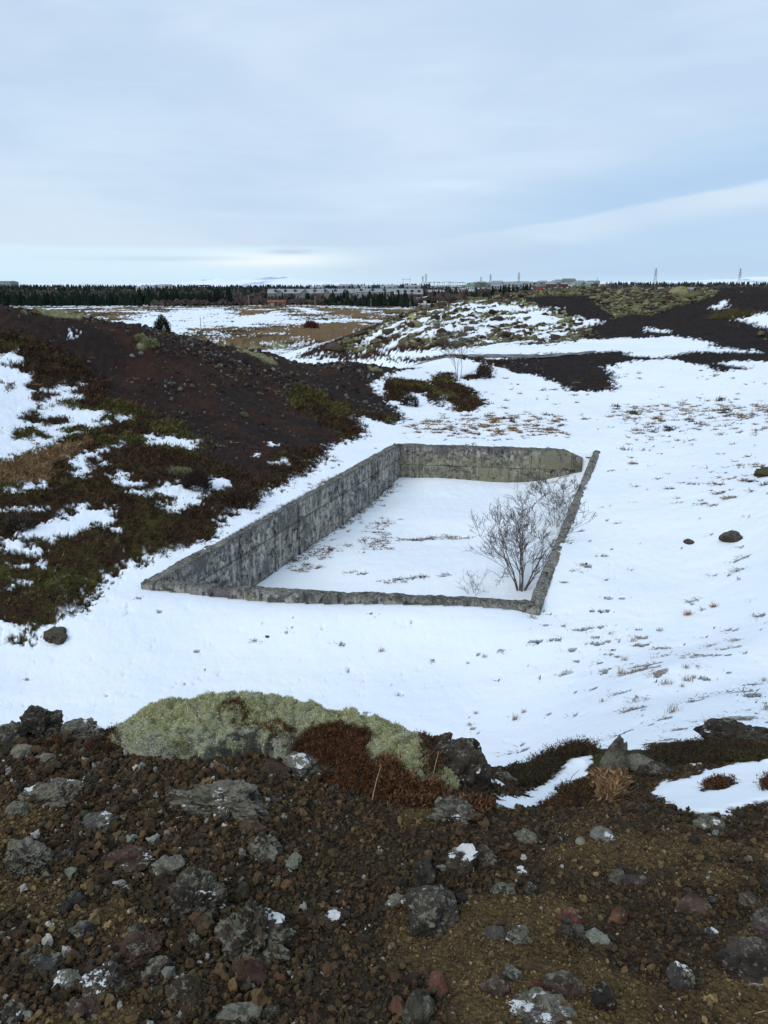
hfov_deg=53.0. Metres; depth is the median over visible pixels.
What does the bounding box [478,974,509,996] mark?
lava rock
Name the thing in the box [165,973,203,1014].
stone
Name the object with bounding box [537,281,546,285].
town house
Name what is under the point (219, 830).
loose stone
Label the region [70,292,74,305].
conifer tree
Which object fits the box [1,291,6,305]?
conifer tree
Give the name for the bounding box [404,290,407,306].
conifer tree
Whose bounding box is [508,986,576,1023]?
lava rock
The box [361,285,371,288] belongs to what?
town house
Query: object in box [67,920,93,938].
lava rock
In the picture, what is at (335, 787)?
loose stone
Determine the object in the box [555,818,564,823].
loose stone
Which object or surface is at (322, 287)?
town house
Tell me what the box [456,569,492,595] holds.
willow sapling
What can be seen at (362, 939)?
loose stone
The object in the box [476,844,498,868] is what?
lava rock
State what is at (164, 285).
town house
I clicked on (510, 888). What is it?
lava rock
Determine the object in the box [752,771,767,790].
heather clump
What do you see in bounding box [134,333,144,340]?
moss tussock
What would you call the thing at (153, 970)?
lava rock
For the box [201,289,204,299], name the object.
conifer tree
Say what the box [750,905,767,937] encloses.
lava rock
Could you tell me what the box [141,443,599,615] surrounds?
concrete basin
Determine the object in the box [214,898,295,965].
lava rock
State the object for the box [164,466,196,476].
moss tussock
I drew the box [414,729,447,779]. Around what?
heather clump
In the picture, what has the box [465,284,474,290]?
town house
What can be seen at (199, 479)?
heather shrub
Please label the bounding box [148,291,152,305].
conifer tree
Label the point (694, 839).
loose stone
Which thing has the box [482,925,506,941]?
stone
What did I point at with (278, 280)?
mountain range
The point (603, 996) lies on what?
lava rock
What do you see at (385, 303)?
conifer tree
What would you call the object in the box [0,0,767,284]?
sky
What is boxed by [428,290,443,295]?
town house
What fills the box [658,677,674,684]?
grass tuft
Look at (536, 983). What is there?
stone
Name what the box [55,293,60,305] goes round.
conifer tree
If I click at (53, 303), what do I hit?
conifer tree
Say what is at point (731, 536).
boulder
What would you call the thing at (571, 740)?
heather clump
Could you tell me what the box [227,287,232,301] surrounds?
conifer tree
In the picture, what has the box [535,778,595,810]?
heather clump
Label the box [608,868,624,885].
lava rock
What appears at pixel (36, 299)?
conifer tree
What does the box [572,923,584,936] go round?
stone
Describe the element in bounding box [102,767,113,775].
loose stone
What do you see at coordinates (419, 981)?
loose stone
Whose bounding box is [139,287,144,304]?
conifer tree
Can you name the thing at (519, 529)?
willow bush
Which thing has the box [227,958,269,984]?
lava rock
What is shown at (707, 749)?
heather clump
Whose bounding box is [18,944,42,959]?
lava rock
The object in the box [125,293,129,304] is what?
conifer tree
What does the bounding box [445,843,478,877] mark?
lava rock
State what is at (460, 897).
loose stone
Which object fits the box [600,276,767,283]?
snowy hills
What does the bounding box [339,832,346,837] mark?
loose stone
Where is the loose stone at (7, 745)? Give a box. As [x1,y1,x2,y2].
[0,742,13,749]
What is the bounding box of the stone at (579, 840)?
[575,836,585,844]
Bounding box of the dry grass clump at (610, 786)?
[584,765,638,801]
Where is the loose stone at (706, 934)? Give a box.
[698,927,717,941]
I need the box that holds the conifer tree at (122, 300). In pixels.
[118,291,124,305]
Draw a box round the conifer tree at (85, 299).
[84,291,91,305]
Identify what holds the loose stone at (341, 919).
on the scoria slope
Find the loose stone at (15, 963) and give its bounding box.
[9,959,22,971]
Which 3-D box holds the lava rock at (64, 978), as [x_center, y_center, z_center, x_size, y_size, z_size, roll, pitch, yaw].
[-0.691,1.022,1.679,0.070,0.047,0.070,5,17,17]
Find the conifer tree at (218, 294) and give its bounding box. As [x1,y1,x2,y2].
[216,288,221,300]
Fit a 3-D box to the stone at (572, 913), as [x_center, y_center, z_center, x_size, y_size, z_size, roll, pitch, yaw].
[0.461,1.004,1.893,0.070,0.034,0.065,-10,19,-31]
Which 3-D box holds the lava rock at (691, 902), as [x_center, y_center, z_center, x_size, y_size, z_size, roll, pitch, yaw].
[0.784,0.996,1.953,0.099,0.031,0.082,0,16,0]
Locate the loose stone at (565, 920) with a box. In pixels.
[561,915,572,924]
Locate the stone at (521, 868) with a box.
[516,865,526,874]
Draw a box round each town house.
[135,286,149,290]
[158,284,172,288]
[310,286,325,288]
[338,285,352,288]
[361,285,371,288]
[383,288,403,295]
[394,289,422,298]
[404,285,420,288]
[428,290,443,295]
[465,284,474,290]
[477,281,485,286]
[490,284,502,289]
[514,282,522,286]
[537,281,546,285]
[545,283,556,287]
[558,283,567,286]
[571,281,582,286]
[586,281,598,286]
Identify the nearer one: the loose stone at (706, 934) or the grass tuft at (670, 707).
the loose stone at (706, 934)
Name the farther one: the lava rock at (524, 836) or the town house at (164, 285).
the town house at (164, 285)
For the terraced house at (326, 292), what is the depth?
534.68 m
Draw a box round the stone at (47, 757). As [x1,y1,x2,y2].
[34,753,55,762]
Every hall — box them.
[0,281,18,286]
[562,278,575,284]
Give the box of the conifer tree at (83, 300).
[81,292,84,305]
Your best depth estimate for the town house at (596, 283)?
859.26 m
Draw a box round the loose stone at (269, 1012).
[261,1004,280,1020]
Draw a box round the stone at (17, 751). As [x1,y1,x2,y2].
[10,744,32,758]
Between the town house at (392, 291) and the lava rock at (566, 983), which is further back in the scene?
the town house at (392, 291)
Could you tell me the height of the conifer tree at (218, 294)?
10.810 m
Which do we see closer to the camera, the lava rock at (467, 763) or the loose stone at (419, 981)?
the loose stone at (419, 981)
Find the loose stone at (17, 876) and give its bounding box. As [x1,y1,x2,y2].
[12,873,21,880]
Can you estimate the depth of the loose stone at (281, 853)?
2.24 m
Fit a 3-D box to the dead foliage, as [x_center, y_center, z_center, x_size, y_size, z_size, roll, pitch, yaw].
[0.138,0.937,2.601,0.478,0.172,0.248,8,18,24]
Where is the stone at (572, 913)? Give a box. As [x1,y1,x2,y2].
[557,907,583,927]
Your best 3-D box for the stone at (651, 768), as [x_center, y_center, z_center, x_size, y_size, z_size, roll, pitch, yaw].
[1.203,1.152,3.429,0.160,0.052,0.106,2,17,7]
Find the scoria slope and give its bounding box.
[0,740,767,1023]
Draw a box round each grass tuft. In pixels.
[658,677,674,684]
[664,705,682,713]
[682,673,695,681]
[683,608,693,615]
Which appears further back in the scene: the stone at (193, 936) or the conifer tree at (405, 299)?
the conifer tree at (405, 299)
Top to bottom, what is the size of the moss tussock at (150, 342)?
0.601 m
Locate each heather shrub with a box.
[1,511,35,532]
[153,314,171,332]
[178,464,214,491]
[220,482,260,508]
[303,320,318,327]
[400,392,419,406]
[475,358,491,378]
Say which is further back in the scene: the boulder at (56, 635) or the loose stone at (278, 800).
the boulder at (56, 635)
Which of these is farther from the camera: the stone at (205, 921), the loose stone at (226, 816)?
the loose stone at (226, 816)
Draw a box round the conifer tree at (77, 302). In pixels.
[75,295,80,305]
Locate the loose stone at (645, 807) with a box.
[638,802,650,812]
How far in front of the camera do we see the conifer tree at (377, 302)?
363.28 m
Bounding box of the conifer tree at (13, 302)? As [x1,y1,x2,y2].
[10,293,15,305]
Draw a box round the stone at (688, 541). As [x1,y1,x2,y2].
[683,539,694,544]
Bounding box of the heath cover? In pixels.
[0,309,766,701]
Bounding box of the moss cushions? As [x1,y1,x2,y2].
[316,284,766,357]
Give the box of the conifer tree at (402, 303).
[400,295,404,306]
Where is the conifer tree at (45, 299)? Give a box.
[43,293,48,305]
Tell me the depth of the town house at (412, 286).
630.61 m
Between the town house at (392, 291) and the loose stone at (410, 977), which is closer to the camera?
the loose stone at (410, 977)
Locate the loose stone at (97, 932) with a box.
[91,929,99,938]
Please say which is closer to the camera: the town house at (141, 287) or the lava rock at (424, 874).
the lava rock at (424, 874)
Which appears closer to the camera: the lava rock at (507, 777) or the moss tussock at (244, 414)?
the lava rock at (507, 777)
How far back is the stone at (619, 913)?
1.89 m
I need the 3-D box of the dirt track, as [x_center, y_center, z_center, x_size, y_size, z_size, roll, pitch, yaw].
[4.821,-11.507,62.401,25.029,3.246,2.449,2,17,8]
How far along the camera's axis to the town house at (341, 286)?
713.18 m
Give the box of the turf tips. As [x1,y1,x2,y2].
[0,309,767,756]
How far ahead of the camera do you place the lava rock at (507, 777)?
3.15 m
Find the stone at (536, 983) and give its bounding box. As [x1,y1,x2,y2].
[528,980,544,989]
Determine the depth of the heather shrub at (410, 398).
45.36 m
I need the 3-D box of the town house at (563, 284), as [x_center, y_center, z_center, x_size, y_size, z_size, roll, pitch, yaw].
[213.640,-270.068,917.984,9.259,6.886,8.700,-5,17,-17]
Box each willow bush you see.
[464,481,596,591]
[524,460,587,527]
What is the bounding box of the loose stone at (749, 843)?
[744,841,752,846]
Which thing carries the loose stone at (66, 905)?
on the scoria slope
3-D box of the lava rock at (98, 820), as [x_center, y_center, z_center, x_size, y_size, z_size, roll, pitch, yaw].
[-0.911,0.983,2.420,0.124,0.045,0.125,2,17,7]
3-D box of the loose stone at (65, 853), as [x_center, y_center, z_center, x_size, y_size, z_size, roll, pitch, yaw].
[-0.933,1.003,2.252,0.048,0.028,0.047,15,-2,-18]
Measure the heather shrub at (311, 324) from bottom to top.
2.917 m
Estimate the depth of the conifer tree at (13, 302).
395.79 m
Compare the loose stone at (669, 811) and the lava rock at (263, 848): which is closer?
the lava rock at (263, 848)
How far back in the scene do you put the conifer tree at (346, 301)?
370.20 m
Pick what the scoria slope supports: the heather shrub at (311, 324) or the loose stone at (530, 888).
the loose stone at (530, 888)
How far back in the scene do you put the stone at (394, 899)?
2.02 m
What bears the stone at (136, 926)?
on the scoria slope
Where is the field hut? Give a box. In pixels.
[267,300,286,306]
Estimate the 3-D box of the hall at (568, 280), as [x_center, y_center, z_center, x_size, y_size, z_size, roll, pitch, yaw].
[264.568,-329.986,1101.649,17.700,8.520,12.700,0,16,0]
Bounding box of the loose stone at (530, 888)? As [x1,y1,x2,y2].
[523,882,537,895]
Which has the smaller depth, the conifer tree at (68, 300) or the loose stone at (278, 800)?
the loose stone at (278, 800)
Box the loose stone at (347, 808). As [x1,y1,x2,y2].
[343,805,351,812]
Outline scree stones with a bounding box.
[0,304,649,649]
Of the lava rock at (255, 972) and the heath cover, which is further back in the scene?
the heath cover
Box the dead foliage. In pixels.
[367,748,500,814]
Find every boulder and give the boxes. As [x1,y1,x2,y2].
[43,626,67,643]
[718,530,742,542]
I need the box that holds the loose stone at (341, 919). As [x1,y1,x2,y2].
[337,916,344,923]
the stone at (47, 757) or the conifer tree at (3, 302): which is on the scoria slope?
the stone at (47, 757)
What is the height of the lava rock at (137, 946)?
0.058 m
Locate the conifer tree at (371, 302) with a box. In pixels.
[369,295,374,306]
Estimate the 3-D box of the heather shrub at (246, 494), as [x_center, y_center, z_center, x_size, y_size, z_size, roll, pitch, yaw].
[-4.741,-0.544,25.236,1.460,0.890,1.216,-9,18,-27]
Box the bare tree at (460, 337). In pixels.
[433,314,483,380]
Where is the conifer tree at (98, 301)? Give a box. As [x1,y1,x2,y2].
[95,293,101,305]
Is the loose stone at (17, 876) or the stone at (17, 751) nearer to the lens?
the loose stone at (17, 876)
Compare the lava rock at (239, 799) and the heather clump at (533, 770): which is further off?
the heather clump at (533, 770)
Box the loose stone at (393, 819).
[389,816,397,824]
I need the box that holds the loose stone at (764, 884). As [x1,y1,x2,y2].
[761,881,767,890]
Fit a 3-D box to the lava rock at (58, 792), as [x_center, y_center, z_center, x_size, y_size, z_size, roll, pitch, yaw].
[-1.114,0.938,2.575,0.197,0.076,0.190,2,17,7]
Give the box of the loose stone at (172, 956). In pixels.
[167,952,177,961]
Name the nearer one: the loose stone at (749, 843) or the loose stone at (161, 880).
the loose stone at (161, 880)
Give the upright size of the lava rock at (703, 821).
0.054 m
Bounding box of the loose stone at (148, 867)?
[146,861,155,872]
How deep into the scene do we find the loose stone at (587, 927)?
1.86 m
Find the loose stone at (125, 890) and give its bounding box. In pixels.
[117,885,128,894]
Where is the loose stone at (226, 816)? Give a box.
[219,811,233,822]
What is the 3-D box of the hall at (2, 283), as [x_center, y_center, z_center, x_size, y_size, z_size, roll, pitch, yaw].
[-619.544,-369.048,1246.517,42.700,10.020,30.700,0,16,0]
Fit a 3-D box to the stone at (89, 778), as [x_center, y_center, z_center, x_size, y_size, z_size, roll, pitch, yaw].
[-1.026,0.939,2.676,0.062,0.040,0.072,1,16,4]
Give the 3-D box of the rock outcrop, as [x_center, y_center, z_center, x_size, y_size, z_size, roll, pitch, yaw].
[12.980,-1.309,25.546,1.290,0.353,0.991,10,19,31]
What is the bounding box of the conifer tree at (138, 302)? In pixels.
[135,291,142,305]
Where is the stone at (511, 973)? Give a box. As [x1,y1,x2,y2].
[501,964,522,981]
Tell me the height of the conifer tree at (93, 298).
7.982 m
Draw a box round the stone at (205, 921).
[192,912,213,933]
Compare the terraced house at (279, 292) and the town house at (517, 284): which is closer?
the terraced house at (279, 292)
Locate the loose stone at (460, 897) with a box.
[455,892,467,903]
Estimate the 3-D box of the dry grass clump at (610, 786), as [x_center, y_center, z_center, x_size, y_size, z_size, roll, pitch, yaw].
[0.963,1.151,3.306,0.236,0.253,0.571,9,19,27]
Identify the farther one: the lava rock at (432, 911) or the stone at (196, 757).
the stone at (196, 757)
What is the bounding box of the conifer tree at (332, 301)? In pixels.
[329,289,336,305]
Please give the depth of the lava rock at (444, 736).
3.04 m
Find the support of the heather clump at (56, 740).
on the scoria slope
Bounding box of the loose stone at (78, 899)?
[67,895,87,905]
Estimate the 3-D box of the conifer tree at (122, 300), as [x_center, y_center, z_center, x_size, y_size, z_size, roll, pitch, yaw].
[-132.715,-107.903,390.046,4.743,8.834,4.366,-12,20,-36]
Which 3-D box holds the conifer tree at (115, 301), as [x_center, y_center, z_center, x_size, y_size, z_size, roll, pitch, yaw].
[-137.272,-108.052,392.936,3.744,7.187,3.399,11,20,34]
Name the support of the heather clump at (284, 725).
on the moss mound
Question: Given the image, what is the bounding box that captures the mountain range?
[179,276,381,285]
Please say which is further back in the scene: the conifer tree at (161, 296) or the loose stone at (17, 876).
the conifer tree at (161, 296)
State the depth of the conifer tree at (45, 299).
393.04 m
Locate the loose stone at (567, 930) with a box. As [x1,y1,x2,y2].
[560,924,575,937]
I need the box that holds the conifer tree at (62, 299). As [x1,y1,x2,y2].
[60,293,65,305]
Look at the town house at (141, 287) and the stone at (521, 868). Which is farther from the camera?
the town house at (141, 287)
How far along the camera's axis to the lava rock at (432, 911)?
1.91 m
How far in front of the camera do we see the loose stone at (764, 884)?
2.04 m
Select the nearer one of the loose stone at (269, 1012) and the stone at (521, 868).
the loose stone at (269, 1012)
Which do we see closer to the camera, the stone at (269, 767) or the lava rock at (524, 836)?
the lava rock at (524, 836)
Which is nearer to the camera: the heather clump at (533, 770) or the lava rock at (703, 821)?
the lava rock at (703, 821)
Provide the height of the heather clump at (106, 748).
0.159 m
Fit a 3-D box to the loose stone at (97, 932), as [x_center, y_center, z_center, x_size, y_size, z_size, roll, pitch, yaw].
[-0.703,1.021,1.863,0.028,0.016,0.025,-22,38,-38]
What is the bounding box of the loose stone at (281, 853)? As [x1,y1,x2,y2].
[276,850,286,860]
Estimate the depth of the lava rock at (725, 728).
3.97 m
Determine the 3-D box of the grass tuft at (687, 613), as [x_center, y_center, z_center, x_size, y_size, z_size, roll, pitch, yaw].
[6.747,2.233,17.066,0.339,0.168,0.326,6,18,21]
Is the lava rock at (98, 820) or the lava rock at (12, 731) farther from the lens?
the lava rock at (12, 731)
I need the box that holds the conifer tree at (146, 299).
[144,291,148,304]
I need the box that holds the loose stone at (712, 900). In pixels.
[707,895,717,904]
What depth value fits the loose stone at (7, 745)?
2.89 m
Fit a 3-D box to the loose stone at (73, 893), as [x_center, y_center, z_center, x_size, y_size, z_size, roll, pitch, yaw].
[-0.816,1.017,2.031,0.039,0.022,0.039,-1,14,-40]
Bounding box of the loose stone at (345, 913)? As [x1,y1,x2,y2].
[338,908,350,919]
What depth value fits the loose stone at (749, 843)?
2.30 m
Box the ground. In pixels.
[0,284,767,766]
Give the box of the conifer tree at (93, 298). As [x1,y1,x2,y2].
[91,293,95,305]
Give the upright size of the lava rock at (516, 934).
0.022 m
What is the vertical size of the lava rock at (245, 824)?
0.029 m
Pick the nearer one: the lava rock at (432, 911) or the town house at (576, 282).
the lava rock at (432, 911)
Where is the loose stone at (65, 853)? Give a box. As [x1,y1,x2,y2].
[57,849,73,856]
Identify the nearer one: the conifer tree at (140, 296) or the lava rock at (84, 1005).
the lava rock at (84, 1005)
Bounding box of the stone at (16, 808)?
[4,800,29,816]
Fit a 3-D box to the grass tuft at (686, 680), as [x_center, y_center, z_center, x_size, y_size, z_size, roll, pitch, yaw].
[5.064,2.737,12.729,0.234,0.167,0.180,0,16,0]
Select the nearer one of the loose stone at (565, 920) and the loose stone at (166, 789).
the loose stone at (565, 920)
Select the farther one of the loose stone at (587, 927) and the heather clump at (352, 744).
the heather clump at (352, 744)
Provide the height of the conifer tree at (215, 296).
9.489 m
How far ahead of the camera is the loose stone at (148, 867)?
2.19 m
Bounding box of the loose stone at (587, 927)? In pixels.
[584,925,591,930]
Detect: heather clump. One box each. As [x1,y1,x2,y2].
[41,734,64,751]
[83,722,122,754]
[218,695,295,738]
[291,718,422,805]
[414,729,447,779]
[501,738,600,787]
[531,734,604,758]
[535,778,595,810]
[642,735,767,765]
[697,772,736,788]
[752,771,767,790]
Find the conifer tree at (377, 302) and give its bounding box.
[376,295,380,306]
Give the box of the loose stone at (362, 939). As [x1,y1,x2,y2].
[353,934,373,946]
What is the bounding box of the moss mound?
[107,689,459,792]
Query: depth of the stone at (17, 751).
2.86 m
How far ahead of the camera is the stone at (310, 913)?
1.97 m
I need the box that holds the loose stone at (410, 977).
[404,972,419,985]
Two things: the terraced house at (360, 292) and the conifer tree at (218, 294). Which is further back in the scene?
the terraced house at (360, 292)
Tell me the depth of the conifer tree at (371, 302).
362.59 m
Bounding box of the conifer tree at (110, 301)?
[108,293,112,305]
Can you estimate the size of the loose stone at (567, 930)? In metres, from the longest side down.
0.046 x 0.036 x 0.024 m
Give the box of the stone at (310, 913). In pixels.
[302,908,319,924]
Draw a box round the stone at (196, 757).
[189,755,200,765]
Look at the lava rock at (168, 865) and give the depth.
2.18 m
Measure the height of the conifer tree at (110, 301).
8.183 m
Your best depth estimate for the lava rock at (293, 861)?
2.21 m
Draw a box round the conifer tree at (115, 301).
[114,293,118,305]
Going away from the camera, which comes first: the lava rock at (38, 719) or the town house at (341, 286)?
the lava rock at (38, 719)
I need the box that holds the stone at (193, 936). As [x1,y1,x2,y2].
[188,932,199,945]
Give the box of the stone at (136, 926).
[126,922,144,932]
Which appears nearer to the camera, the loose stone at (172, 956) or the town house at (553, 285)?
the loose stone at (172, 956)
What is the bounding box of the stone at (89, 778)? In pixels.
[81,774,97,783]
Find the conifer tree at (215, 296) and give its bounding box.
[211,289,217,304]
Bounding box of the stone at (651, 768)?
[636,761,670,776]
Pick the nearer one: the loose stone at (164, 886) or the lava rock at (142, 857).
the loose stone at (164, 886)
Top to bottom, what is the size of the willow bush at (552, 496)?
2.651 m
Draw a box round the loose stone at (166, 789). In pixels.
[164,786,174,791]
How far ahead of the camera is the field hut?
338.14 m
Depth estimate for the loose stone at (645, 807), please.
2.74 m
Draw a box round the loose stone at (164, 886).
[159,883,170,892]
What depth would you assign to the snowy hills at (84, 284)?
5260.82 m
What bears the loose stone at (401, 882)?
on the scoria slope
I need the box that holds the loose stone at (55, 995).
[51,990,61,1002]
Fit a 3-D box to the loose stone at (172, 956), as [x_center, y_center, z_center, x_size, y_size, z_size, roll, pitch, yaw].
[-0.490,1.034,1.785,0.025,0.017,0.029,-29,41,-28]
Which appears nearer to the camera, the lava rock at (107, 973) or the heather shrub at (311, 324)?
the lava rock at (107, 973)
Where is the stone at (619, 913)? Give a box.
[609,904,627,923]
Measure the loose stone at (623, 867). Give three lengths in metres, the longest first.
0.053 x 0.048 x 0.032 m
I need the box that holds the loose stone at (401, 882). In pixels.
[394,877,408,888]
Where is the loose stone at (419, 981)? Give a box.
[417,979,423,984]
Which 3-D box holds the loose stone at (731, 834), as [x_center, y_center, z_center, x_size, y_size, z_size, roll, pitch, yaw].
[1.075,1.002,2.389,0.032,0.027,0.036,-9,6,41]
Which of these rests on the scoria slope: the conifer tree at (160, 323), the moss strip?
the moss strip
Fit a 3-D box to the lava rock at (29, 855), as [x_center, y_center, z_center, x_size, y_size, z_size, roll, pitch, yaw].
[-1.023,0.986,2.199,0.151,0.081,0.144,10,19,30]
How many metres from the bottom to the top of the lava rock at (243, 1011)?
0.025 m
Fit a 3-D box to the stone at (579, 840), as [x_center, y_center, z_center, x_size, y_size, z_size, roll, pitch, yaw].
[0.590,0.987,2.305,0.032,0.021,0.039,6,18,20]
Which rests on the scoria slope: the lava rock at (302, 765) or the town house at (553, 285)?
the lava rock at (302, 765)
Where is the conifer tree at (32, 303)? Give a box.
[30,293,36,305]
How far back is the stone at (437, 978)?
1.66 m
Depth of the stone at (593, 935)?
1.81 m
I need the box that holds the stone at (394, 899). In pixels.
[384,892,405,907]
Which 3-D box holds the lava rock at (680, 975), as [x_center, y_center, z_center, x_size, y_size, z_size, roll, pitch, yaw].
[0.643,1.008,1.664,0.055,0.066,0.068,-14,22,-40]
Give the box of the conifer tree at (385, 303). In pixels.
[382,290,388,306]
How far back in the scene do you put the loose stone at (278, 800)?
2.58 m
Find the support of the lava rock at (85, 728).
on the scoria slope
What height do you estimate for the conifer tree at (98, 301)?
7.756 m
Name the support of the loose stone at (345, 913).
on the scoria slope
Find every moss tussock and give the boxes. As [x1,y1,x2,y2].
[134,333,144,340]
[140,337,159,348]
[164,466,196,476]
[240,412,248,416]
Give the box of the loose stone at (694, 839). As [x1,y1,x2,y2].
[688,834,701,844]
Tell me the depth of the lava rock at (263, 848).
2.26 m
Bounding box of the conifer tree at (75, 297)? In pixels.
[73,290,80,305]
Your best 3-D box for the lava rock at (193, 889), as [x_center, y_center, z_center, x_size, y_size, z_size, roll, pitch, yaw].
[-0.481,0.986,1.984,0.127,0.153,0.151,11,19,32]
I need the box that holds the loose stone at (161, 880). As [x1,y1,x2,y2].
[153,874,170,886]
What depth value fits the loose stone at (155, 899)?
2.00 m
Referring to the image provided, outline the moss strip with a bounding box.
[722,745,767,762]
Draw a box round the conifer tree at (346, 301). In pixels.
[343,291,348,305]
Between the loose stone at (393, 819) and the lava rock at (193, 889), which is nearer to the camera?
the lava rock at (193, 889)
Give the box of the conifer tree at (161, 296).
[158,288,164,300]
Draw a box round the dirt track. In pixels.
[405,350,594,367]
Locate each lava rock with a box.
[0,720,25,744]
[0,1000,26,1023]
[2,836,53,875]
[17,777,83,808]
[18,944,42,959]
[19,705,63,736]
[27,949,61,974]
[51,969,81,990]
[59,717,104,739]
[64,996,103,1020]
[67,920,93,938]
[79,959,126,997]
[81,811,117,832]
[105,844,153,875]
[119,930,163,969]
[138,955,170,983]
[151,854,184,874]
[165,778,269,820]
[166,866,228,920]
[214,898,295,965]
[216,1001,262,1023]
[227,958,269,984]
[238,818,266,832]
[247,831,282,865]
[282,751,323,778]
[284,852,301,869]
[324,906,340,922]
[401,989,434,1023]
[405,884,459,939]
[412,861,435,887]
[426,737,490,791]
[426,795,475,825]
[432,732,452,744]
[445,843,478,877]
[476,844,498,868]
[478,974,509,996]
[490,882,515,894]
[495,771,518,786]
[506,925,530,944]
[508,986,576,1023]
[513,828,539,844]
[543,969,586,997]
[590,825,614,841]
[590,981,616,1010]
[598,735,629,773]
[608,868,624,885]
[621,874,647,887]
[627,753,653,770]
[666,961,695,989]
[676,892,712,915]
[692,814,724,830]
[693,718,767,742]
[712,935,767,983]
[738,890,762,908]
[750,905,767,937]
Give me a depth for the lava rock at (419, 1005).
1.57 m
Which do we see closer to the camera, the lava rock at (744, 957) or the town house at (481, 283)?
the lava rock at (744, 957)
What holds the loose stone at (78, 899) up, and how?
on the scoria slope
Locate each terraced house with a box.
[267,289,316,298]
[317,289,354,298]
[355,288,390,298]
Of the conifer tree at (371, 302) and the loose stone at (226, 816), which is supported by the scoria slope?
the loose stone at (226, 816)
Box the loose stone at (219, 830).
[215,828,222,835]
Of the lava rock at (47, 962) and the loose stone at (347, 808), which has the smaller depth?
the lava rock at (47, 962)
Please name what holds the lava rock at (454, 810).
on the scoria slope
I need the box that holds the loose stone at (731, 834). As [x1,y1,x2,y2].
[726,831,735,838]
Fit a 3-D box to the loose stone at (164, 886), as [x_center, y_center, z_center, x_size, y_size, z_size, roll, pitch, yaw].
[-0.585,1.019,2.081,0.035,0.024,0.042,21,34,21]
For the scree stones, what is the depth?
40.71 m
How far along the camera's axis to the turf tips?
37.97 m
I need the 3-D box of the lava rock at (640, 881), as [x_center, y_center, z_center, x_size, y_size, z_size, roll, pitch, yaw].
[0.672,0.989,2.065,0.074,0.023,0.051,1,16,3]
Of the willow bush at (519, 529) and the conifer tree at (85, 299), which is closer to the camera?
the willow bush at (519, 529)
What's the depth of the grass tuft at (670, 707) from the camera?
10.70 m
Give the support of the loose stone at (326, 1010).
on the scoria slope
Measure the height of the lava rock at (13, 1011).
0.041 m
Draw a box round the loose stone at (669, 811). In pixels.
[661,808,677,814]
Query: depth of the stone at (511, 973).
1.68 m
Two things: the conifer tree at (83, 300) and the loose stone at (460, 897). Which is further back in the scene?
the conifer tree at (83, 300)
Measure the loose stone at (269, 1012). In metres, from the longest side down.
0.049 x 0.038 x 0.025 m
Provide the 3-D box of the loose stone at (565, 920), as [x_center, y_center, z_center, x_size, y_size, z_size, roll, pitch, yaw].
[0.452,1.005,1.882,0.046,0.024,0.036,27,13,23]
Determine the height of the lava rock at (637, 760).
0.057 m
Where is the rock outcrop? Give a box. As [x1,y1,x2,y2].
[754,467,767,477]
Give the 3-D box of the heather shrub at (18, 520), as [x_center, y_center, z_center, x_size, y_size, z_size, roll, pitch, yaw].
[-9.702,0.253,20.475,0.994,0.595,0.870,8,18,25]
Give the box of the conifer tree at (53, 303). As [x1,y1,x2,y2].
[50,294,55,305]
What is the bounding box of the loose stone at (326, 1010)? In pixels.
[324,1003,333,1013]
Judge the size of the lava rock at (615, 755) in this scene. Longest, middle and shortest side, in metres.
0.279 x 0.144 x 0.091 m
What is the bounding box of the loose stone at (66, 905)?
[58,899,73,915]
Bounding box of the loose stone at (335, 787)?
[330,784,339,792]
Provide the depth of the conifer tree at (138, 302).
385.23 m
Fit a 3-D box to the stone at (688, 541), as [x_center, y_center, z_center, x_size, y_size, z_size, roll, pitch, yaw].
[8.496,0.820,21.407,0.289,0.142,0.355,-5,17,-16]
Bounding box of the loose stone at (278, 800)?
[271,796,282,804]
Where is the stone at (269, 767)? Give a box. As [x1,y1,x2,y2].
[258,760,291,778]
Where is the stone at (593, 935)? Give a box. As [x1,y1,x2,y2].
[585,927,612,946]
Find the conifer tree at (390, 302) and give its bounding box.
[388,294,393,305]
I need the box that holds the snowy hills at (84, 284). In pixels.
[19,283,208,285]
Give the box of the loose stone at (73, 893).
[67,890,80,898]
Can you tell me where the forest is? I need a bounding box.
[0,281,767,305]
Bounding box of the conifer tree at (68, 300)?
[65,293,71,305]
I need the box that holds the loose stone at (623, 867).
[612,864,629,874]
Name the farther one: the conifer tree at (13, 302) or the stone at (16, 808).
the conifer tree at (13, 302)
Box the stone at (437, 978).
[426,971,448,996]
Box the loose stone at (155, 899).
[147,896,159,910]
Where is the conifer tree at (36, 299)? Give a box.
[33,291,38,305]

